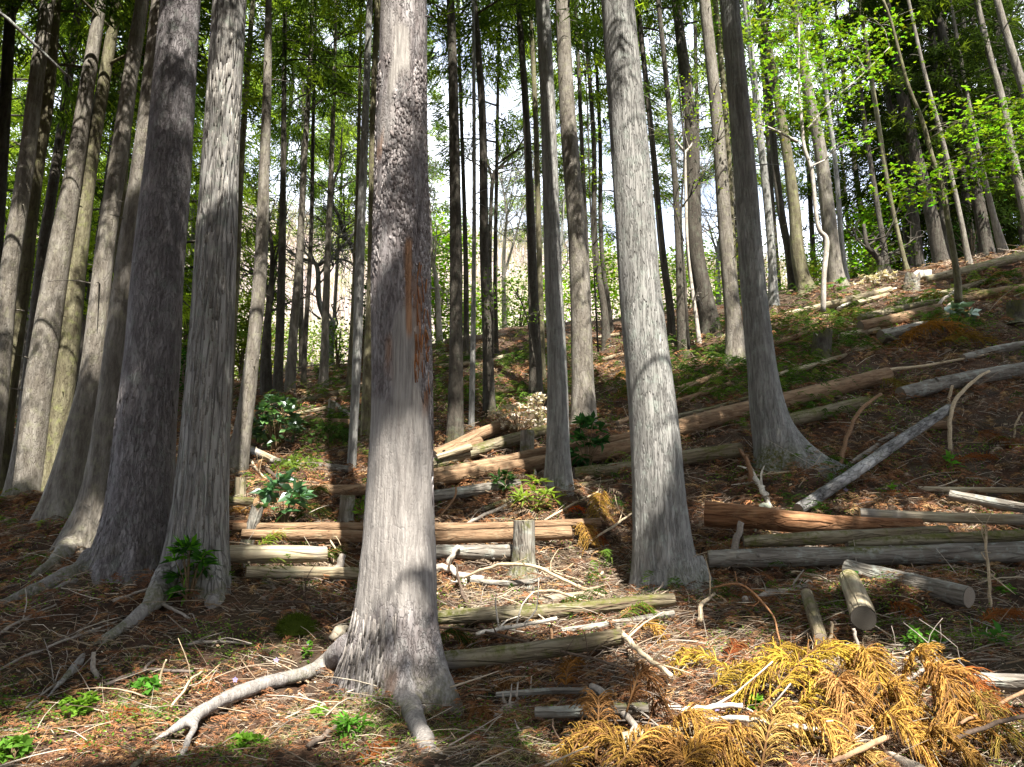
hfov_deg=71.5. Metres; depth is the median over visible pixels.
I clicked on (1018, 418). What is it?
dead branch
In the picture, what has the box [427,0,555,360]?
cedar tree
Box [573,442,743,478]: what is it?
log
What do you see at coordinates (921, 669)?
dead branch
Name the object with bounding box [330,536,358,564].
dead branch
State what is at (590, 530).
conifer bough
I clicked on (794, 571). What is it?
dead branch
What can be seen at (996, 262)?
log
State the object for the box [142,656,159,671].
dead branch
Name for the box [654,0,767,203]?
cedar tree
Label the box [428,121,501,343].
bare tree
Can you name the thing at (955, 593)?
log
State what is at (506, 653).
log
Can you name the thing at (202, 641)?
dead branch
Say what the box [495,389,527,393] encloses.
log
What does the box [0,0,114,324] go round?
cedar tree
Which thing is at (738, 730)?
conifer bough
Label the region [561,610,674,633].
log
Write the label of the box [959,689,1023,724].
dead branch
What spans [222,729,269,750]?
herb
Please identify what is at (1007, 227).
cedar tree
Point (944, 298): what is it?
dead branch
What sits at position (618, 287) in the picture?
shrub
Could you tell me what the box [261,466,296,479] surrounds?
dead branch
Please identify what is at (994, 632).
seedling
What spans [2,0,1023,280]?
sky
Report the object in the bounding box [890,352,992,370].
dead branch
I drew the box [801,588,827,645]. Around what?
log
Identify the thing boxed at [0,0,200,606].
cedar tree
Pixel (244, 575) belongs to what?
dead branch
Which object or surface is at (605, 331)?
cedar tree
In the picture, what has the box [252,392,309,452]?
shrub
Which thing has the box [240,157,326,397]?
bare tree
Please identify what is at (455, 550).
dead branch
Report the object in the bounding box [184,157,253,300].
bare tree
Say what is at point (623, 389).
conifer bough
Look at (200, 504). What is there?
cedar tree
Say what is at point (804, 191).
cedar tree
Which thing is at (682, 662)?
conifer bough
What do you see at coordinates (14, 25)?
branch
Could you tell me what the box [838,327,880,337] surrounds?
log
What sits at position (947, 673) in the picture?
conifer bough
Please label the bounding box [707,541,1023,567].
log
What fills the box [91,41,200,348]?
cedar tree
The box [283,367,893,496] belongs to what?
log
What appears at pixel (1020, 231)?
cedar tree
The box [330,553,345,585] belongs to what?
snag
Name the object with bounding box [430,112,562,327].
bare tree
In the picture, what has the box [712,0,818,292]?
cedar tree
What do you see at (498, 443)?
log
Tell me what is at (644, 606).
conifer bough
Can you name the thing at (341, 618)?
dead branch
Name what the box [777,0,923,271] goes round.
cedar tree
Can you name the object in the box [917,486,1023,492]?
log
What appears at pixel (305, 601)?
dead branch
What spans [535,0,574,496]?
cedar tree
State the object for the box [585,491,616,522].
conifer bough
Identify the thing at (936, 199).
cedar tree
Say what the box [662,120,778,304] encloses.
bare tree
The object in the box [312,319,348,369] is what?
shrub
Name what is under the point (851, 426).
dead branch
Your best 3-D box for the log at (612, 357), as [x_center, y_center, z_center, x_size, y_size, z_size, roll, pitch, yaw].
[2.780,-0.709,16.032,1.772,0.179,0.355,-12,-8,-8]
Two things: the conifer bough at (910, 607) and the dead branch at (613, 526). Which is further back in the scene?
the dead branch at (613, 526)
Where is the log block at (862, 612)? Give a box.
[839,569,876,629]
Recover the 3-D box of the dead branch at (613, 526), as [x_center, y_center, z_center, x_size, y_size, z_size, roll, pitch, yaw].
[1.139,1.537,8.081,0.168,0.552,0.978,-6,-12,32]
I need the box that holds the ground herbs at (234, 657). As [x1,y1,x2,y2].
[0,251,1023,766]
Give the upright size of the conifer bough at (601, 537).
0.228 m
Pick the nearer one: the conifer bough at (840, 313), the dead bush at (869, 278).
the conifer bough at (840, 313)
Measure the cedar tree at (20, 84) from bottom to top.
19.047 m
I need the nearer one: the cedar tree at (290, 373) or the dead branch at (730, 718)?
the dead branch at (730, 718)
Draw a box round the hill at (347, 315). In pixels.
[37,220,785,379]
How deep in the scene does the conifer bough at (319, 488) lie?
8.95 m
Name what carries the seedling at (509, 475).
on the ground at (50, 626)
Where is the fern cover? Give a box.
[0,245,1023,607]
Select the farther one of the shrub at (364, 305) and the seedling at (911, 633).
the shrub at (364, 305)
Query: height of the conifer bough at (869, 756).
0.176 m
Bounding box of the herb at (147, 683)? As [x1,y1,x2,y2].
[129,674,161,697]
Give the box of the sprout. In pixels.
[159,534,221,605]
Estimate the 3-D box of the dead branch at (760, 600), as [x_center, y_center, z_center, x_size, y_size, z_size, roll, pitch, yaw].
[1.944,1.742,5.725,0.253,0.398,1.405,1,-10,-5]
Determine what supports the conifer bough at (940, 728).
on the ground at (50, 626)
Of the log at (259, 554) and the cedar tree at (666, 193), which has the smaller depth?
the log at (259, 554)
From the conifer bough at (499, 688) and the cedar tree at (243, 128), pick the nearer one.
the conifer bough at (499, 688)
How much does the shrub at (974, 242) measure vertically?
2.088 m
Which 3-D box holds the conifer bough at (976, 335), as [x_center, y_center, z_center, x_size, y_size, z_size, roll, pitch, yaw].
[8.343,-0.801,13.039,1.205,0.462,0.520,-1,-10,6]
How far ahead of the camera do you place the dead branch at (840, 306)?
16.67 m
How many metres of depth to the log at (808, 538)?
6.97 m
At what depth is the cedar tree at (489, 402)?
13.56 m
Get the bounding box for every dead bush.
[487,402,546,433]
[526,392,546,420]
[849,269,897,286]
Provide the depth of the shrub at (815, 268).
24.90 m
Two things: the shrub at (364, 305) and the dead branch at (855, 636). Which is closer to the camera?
the dead branch at (855, 636)
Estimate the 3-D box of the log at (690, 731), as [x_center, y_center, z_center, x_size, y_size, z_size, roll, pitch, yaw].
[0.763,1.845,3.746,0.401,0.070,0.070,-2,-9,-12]
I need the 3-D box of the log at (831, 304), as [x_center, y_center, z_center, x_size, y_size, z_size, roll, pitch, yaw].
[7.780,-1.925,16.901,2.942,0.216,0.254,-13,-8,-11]
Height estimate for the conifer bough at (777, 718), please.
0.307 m
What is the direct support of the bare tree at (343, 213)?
on the ground at (50, 626)
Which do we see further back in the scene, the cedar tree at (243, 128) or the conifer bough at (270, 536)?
the cedar tree at (243, 128)
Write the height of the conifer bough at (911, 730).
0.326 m
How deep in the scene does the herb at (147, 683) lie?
4.58 m
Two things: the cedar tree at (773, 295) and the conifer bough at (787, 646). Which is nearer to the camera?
the conifer bough at (787, 646)
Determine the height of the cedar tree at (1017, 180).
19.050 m
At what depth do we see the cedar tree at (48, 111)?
11.36 m
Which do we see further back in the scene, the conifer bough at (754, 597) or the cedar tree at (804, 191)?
the cedar tree at (804, 191)
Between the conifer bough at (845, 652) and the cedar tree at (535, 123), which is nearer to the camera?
the conifer bough at (845, 652)
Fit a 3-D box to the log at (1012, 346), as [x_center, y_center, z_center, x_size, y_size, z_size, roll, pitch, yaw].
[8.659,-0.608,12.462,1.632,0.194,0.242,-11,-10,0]
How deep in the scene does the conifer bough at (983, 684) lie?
4.04 m
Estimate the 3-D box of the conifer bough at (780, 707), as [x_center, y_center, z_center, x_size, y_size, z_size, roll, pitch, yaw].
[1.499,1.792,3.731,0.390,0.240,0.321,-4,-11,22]
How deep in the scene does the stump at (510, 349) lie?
17.01 m
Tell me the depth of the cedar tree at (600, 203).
19.28 m
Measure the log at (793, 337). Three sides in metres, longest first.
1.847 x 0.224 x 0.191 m
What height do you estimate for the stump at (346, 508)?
0.445 m
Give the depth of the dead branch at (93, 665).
4.74 m
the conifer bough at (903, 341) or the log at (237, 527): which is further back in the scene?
the conifer bough at (903, 341)
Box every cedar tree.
[0,0,109,264]
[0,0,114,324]
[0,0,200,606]
[0,0,204,495]
[0,0,209,473]
[0,0,275,491]
[0,2,103,305]
[0,3,147,412]
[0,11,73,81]
[0,14,58,232]
[1,0,285,495]
[2,27,36,238]
[5,22,118,292]
[6,0,248,390]
[14,0,149,435]
[17,0,256,289]
[27,0,197,580]
[30,0,149,524]
[41,42,202,311]
[46,0,246,698]
[55,0,294,317]
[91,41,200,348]
[152,0,463,765]
[184,3,307,319]
[187,105,238,377]
[201,0,362,394]
[207,0,369,393]
[229,0,296,474]
[231,0,339,416]
[241,0,368,371]
[243,0,428,389]
[243,1,351,321]
[247,0,373,384]
[272,0,434,387]
[276,0,480,442]
[305,1,372,297]
[307,34,368,345]
[310,0,438,472]
[313,0,464,443]
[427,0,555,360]
[427,0,579,416]
[427,0,599,408]
[427,14,600,353]
[427,24,471,255]
[443,0,653,383]
[446,0,716,597]
[463,0,575,429]
[488,2,586,253]
[503,0,643,293]
[511,0,672,337]
[511,0,677,350]
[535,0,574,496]
[539,0,615,247]
[555,0,597,428]
[576,0,721,360]
[583,0,723,349]
[597,0,683,220]
[600,0,773,337]
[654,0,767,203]
[664,0,816,289]
[680,2,786,299]
[689,0,839,296]
[698,0,819,307]
[699,0,745,366]
[708,0,831,290]
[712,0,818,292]
[719,0,849,290]
[719,0,866,480]
[767,0,882,283]
[775,4,850,280]
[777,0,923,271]
[786,0,929,270]
[799,0,921,279]
[803,0,1023,267]
[806,65,902,277]
[810,0,974,263]
[821,0,928,265]
[826,9,1019,273]
[834,16,960,277]
[837,0,1023,259]
[842,0,996,262]
[847,24,931,265]
[851,19,1014,248]
[857,0,1023,258]
[871,0,1023,254]
[873,0,1023,256]
[885,23,1016,269]
[889,20,1018,269]
[890,4,1023,257]
[892,10,1023,264]
[918,0,1023,250]
[958,13,1023,251]
[965,9,1023,250]
[970,0,1023,249]
[973,0,1023,228]
[993,0,1023,107]
[994,0,1023,244]
[996,0,1022,40]
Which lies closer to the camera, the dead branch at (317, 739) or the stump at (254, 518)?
the dead branch at (317, 739)
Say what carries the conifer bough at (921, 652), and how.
on the ground at (50, 626)
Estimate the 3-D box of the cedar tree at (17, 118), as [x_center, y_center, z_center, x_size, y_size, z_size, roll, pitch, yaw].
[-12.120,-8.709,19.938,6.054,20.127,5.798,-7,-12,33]
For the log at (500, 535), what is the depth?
7.47 m
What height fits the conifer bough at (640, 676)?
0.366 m
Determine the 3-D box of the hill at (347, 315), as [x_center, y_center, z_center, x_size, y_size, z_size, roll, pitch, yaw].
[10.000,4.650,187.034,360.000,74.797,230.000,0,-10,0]
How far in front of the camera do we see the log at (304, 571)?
6.57 m
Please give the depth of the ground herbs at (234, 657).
5.27 m
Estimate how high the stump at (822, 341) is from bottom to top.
0.735 m
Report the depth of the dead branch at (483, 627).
5.84 m
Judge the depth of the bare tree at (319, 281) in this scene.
20.18 m
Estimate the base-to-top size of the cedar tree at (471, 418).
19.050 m
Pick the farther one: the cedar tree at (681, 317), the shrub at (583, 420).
the cedar tree at (681, 317)
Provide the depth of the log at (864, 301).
16.76 m
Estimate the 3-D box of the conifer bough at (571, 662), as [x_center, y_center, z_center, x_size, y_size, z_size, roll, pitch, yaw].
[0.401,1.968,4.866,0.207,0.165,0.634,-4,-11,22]
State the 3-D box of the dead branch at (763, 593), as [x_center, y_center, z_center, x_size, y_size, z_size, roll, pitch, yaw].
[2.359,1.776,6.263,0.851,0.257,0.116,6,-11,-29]
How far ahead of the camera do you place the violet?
5.42 m
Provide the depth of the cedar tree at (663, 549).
7.02 m
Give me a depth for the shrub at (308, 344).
38.92 m
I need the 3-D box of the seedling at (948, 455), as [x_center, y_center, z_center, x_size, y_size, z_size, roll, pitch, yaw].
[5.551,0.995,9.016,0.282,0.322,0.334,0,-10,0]
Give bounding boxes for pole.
[793,404,950,511]
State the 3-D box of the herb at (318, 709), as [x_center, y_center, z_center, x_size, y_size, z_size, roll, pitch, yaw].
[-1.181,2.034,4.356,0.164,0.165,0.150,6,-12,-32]
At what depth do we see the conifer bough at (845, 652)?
4.21 m
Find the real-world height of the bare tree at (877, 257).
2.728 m
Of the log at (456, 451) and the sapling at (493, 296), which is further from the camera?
the sapling at (493, 296)
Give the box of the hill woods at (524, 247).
[6,185,863,378]
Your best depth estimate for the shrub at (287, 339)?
30.77 m
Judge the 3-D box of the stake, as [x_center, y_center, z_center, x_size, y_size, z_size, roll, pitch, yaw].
[2.224,1.620,7.098,0.211,0.495,0.077,0,-10,0]
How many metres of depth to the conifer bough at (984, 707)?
3.70 m
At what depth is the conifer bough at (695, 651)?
4.68 m
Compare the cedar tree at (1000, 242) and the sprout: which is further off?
the cedar tree at (1000, 242)
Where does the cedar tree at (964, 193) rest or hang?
on the ground at (50, 626)
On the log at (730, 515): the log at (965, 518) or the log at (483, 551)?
the log at (965, 518)
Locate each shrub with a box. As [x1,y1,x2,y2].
[177,347,186,416]
[180,246,194,381]
[234,289,274,379]
[234,321,289,376]
[236,315,317,377]
[250,467,316,522]
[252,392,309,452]
[259,318,349,371]
[261,311,348,364]
[273,318,348,363]
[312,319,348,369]
[334,270,366,364]
[431,207,511,342]
[444,285,519,334]
[469,262,592,329]
[499,252,600,321]
[561,233,620,320]
[569,411,610,466]
[609,242,674,316]
[658,240,722,310]
[659,225,764,303]
[709,222,817,295]
[766,235,860,287]
[811,193,925,283]
[895,195,1021,267]
[944,301,981,320]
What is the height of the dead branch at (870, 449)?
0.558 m
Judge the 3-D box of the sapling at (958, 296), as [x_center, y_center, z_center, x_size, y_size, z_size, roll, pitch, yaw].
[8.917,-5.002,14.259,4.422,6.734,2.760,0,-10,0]
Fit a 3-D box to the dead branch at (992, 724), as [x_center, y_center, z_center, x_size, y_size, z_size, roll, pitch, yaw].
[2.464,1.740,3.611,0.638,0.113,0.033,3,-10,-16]
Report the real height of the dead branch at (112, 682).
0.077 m
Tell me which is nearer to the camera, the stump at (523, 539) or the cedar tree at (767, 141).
the stump at (523, 539)
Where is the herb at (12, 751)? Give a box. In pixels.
[0,733,33,763]
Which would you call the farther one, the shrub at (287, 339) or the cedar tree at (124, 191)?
the shrub at (287, 339)
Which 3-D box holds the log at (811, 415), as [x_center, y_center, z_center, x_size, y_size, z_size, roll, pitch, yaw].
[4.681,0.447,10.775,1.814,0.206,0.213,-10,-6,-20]
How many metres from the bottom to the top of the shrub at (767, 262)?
2.488 m
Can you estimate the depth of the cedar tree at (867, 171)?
38.93 m
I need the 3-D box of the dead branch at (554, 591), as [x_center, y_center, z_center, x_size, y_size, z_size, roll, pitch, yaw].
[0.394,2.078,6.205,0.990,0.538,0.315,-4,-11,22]
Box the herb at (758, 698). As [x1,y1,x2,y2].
[745,693,764,717]
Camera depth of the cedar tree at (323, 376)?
16.78 m
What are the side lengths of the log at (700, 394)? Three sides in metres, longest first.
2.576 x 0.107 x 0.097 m
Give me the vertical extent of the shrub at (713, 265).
4.217 m
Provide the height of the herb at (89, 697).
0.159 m
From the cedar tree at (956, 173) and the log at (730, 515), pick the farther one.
the cedar tree at (956, 173)
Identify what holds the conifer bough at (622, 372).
on the ground at (50, 626)
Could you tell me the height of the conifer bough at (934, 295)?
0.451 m
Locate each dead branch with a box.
[0,588,78,634]
[0,608,128,669]
[25,635,122,707]
[90,652,99,678]
[106,667,192,686]
[112,588,146,601]
[130,736,172,766]
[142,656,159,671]
[159,659,166,683]
[162,602,197,626]
[170,638,218,707]
[187,631,251,647]
[243,532,265,599]
[250,457,276,487]
[260,540,298,612]
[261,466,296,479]
[267,563,352,616]
[284,565,349,624]
[306,717,346,748]
[310,542,349,566]
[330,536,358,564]
[436,555,483,585]
[437,487,456,518]
[439,622,677,694]
[446,545,460,563]
[455,563,555,667]
[465,549,606,597]
[467,496,526,522]
[475,578,556,635]
[515,589,587,600]
[542,564,589,586]
[544,491,598,519]
[549,624,553,638]
[587,497,631,544]
[589,683,658,766]
[614,611,692,677]
[666,661,772,715]
[696,554,721,622]
[705,683,832,732]
[708,573,779,639]
[731,466,772,506]
[734,455,825,479]
[738,448,753,486]
[742,570,813,601]
[790,570,821,580]
[828,621,833,641]
[831,734,890,763]
[836,288,896,309]
[839,393,881,463]
[845,432,894,468]
[852,628,859,646]
[877,618,942,664]
[888,638,951,648]
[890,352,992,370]
[903,622,964,680]
[919,619,1016,692]
[938,290,953,303]
[947,370,989,448]
[947,385,953,402]
[947,714,1023,743]
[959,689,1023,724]
[974,512,1015,608]
[1013,412,1022,437]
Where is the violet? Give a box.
[301,640,313,657]
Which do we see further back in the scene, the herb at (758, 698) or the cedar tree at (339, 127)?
the cedar tree at (339, 127)
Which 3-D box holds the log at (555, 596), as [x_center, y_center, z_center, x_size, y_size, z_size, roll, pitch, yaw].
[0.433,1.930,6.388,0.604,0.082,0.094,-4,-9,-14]
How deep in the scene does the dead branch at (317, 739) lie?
4.02 m
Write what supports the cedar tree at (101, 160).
on the ground at (50, 626)
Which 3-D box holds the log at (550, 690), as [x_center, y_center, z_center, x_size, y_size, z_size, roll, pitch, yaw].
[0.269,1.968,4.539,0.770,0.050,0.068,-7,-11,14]
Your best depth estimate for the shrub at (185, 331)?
21.61 m
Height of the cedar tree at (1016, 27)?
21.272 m
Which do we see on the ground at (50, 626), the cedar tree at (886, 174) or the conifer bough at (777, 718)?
the cedar tree at (886, 174)
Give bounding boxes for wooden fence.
[283,360,347,372]
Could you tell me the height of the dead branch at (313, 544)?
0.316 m
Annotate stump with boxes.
[234,477,246,496]
[239,505,262,544]
[327,399,335,414]
[337,495,354,521]
[506,520,538,588]
[508,347,516,360]
[520,430,533,451]
[809,327,837,362]
[902,272,920,292]
[1004,299,1023,323]
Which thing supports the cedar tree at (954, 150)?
on the ground at (50, 626)
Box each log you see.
[0,492,42,502]
[229,497,257,506]
[229,520,260,528]
[230,545,327,563]
[232,518,600,531]
[241,526,571,543]
[245,566,358,578]
[250,446,276,461]
[270,458,351,472]
[280,413,359,427]
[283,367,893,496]
[296,385,361,404]
[297,406,327,414]
[336,403,349,418]
[433,418,509,457]
[433,424,546,467]
[434,432,629,472]
[434,479,521,501]
[435,444,472,459]
[436,353,509,368]
[436,544,512,559]
[438,593,675,624]
[442,437,483,451]
[444,628,623,668]
[470,576,556,586]
[482,479,613,511]
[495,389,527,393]
[496,687,613,697]
[533,591,592,603]
[534,702,648,718]
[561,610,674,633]
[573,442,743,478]
[592,332,621,339]
[600,343,673,361]
[616,381,731,424]
[620,723,693,744]
[675,363,742,391]
[678,396,748,417]
[704,501,923,532]
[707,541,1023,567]
[742,525,948,546]
[773,327,818,346]
[778,348,864,375]
[785,286,892,313]
[789,396,870,425]
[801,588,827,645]
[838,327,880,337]
[842,559,974,607]
[845,530,1023,546]
[855,292,890,303]
[857,298,939,320]
[857,303,943,329]
[859,508,1023,524]
[876,321,930,342]
[894,275,1005,304]
[895,362,1023,400]
[910,421,947,429]
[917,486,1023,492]
[921,251,1023,283]
[948,284,1023,301]
[948,490,1023,512]
[960,341,1023,361]
[975,672,1023,691]
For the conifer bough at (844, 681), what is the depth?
3.85 m
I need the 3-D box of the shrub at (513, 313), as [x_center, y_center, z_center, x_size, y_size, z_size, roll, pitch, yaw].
[0.403,-2.679,25.796,5.365,2.995,4.059,0,-10,0]
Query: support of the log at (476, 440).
on the log at (498, 443)
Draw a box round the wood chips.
[0,282,1023,766]
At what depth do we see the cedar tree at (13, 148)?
23.21 m
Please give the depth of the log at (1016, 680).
4.08 m
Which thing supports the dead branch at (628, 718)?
on the ground at (50, 626)
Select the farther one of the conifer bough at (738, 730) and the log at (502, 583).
the log at (502, 583)
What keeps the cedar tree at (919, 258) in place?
on the ground at (50, 626)
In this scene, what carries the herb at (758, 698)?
on the ground at (50, 626)
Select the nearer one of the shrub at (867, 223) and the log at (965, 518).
the log at (965, 518)
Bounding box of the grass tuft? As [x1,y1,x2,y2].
[325,708,378,742]
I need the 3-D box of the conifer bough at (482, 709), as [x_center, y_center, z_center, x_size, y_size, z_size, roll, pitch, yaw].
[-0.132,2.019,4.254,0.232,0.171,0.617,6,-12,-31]
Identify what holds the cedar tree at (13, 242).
on the ground at (50, 626)
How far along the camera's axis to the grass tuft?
4.16 m
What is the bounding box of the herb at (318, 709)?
[306,702,331,719]
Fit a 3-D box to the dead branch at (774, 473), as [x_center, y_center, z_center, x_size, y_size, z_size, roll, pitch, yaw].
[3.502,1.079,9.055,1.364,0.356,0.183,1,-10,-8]
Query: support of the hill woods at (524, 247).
on the hill at (347, 315)
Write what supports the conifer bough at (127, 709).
on the ground at (50, 626)
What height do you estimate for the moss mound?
0.228 m
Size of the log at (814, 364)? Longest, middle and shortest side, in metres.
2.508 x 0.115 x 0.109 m
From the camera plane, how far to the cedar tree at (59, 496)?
9.21 m
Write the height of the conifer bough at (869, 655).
0.457 m
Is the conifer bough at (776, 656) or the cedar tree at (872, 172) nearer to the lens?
the conifer bough at (776, 656)
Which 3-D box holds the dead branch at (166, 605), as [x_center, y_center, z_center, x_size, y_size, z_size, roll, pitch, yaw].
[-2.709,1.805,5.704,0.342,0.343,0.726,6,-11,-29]
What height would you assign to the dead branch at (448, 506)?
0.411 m
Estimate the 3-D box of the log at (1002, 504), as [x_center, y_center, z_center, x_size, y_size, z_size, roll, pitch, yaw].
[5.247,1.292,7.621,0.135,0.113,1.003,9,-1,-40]
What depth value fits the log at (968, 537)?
6.89 m
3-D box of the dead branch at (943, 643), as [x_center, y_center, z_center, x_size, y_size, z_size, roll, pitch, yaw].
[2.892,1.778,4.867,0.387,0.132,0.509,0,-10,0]
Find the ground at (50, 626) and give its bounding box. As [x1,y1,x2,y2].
[0,254,1023,766]
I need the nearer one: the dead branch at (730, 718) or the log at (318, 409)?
the dead branch at (730, 718)
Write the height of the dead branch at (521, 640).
0.326 m
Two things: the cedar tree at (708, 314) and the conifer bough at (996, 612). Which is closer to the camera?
the conifer bough at (996, 612)
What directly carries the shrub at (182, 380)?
on the ground at (50, 626)
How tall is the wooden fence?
1.266 m
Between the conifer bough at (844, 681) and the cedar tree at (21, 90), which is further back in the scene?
the cedar tree at (21, 90)
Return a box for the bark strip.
[754,503,770,531]
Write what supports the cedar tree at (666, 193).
on the ground at (50, 626)
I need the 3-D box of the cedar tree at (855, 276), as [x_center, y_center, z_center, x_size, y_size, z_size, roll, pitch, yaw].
[16.957,-12.933,32.070,6.113,21.646,5.930,3,-10,-15]
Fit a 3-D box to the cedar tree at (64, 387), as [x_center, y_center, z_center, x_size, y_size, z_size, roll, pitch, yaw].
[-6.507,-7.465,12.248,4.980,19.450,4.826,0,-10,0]
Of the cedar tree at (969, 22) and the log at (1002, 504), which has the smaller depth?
the log at (1002, 504)
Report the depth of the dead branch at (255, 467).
10.04 m
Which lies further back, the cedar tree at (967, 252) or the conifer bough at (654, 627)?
the cedar tree at (967, 252)
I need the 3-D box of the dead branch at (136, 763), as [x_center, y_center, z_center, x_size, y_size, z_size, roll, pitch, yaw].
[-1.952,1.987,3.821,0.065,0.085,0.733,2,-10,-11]
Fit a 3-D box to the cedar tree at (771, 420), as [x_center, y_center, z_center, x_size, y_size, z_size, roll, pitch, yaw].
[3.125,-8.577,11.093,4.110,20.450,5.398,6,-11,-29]
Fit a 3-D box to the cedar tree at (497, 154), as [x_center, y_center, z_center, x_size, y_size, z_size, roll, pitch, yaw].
[-0.501,-9.394,19.062,4.119,18.250,4.607,8,-13,-38]
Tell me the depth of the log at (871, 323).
14.51 m
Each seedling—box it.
[352,501,363,520]
[488,468,515,490]
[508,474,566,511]
[828,276,847,290]
[884,482,900,492]
[900,624,948,644]
[943,450,964,473]
[979,619,1013,645]
[993,583,1016,595]
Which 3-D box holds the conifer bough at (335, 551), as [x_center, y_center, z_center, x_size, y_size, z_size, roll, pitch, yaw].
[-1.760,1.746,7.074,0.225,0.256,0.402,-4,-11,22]
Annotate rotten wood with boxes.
[493,676,542,716]
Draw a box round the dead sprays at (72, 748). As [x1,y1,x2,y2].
[0,262,1023,766]
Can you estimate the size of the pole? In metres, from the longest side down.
3.790 x 0.203 x 0.158 m
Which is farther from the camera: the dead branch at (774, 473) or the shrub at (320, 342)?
the shrub at (320, 342)
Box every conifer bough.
[70,736,124,754]
[101,704,152,726]
[229,505,249,514]
[258,528,306,544]
[290,503,335,522]
[307,483,338,499]
[327,546,351,564]
[355,735,404,765]
[440,624,487,649]
[467,701,527,734]
[485,679,539,707]
[544,720,639,766]
[554,656,590,686]
[557,717,636,766]
[560,594,614,621]
[565,505,585,513]
[568,688,621,760]
[573,519,605,554]
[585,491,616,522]
[590,531,611,547]
[610,385,626,404]
[613,369,625,378]
[615,714,694,766]
[617,600,669,623]
[617,729,697,766]
[625,662,677,724]
[635,619,670,645]
[653,646,726,671]
[670,644,705,680]
[671,699,721,765]
[678,731,756,766]
[686,712,759,766]
[708,659,786,692]
[715,642,817,715]
[719,637,751,663]
[734,592,779,612]
[735,699,822,766]
[745,636,827,679]
[759,633,884,707]
[761,697,829,755]
[787,706,867,765]
[793,677,866,729]
[798,640,895,705]
[812,669,886,741]
[820,738,899,766]
[832,307,865,318]
[836,643,921,733]
[871,699,950,766]
[873,673,947,749]
[881,375,926,404]
[882,489,914,501]
[888,316,959,351]
[889,601,930,625]
[894,316,982,340]
[900,641,970,728]
[910,291,953,302]
[915,657,1013,762]
[923,712,992,766]
[933,329,1004,345]
[941,451,1002,466]
[949,665,1023,726]
[955,690,1023,762]
[974,606,1023,628]
[977,430,1023,450]
[979,270,1023,287]
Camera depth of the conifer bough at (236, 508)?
8.36 m
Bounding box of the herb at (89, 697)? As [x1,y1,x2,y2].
[58,690,101,719]
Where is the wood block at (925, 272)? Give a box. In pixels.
[914,270,931,280]
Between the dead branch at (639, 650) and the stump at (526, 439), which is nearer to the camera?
the dead branch at (639, 650)
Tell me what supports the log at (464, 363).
on the ground at (50, 626)
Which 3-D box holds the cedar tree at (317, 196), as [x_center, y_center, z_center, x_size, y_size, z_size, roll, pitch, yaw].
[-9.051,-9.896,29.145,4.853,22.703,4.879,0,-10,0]
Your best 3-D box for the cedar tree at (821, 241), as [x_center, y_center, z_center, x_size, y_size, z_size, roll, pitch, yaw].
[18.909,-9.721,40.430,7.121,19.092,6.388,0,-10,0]
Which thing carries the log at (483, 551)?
on the ground at (50, 626)
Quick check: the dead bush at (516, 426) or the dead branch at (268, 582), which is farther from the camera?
the dead bush at (516, 426)
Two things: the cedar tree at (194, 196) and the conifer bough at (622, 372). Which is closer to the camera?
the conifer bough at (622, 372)
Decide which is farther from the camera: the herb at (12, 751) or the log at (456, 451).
the log at (456, 451)
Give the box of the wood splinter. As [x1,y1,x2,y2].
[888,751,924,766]
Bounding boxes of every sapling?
[476,265,516,357]
[510,283,545,366]
[573,43,617,351]
[655,73,771,349]
[694,0,945,311]
[839,0,1023,302]
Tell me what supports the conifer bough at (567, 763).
on the dead branch at (628, 718)
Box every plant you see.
[264,452,331,471]
[299,420,348,447]
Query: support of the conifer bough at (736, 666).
on the ground at (50, 626)
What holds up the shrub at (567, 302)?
on the ground at (50, 626)
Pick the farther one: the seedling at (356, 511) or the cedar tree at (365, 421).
the cedar tree at (365, 421)
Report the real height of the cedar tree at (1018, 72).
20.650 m
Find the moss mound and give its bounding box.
[272,610,321,637]
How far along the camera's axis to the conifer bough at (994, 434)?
9.62 m
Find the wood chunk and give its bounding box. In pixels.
[328,624,348,640]
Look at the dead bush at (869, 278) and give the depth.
18.00 m
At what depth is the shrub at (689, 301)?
21.80 m
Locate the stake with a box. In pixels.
[727,521,743,568]
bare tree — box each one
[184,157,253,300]
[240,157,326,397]
[243,80,369,287]
[267,186,367,367]
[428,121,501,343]
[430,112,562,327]
[439,80,589,311]
[493,124,615,272]
[647,64,735,304]
[647,84,708,344]
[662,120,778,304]
[842,192,927,275]
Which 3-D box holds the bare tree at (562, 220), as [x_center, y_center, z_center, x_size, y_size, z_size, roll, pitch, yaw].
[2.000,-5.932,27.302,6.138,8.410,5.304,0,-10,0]
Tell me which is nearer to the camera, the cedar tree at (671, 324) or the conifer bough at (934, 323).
the conifer bough at (934, 323)

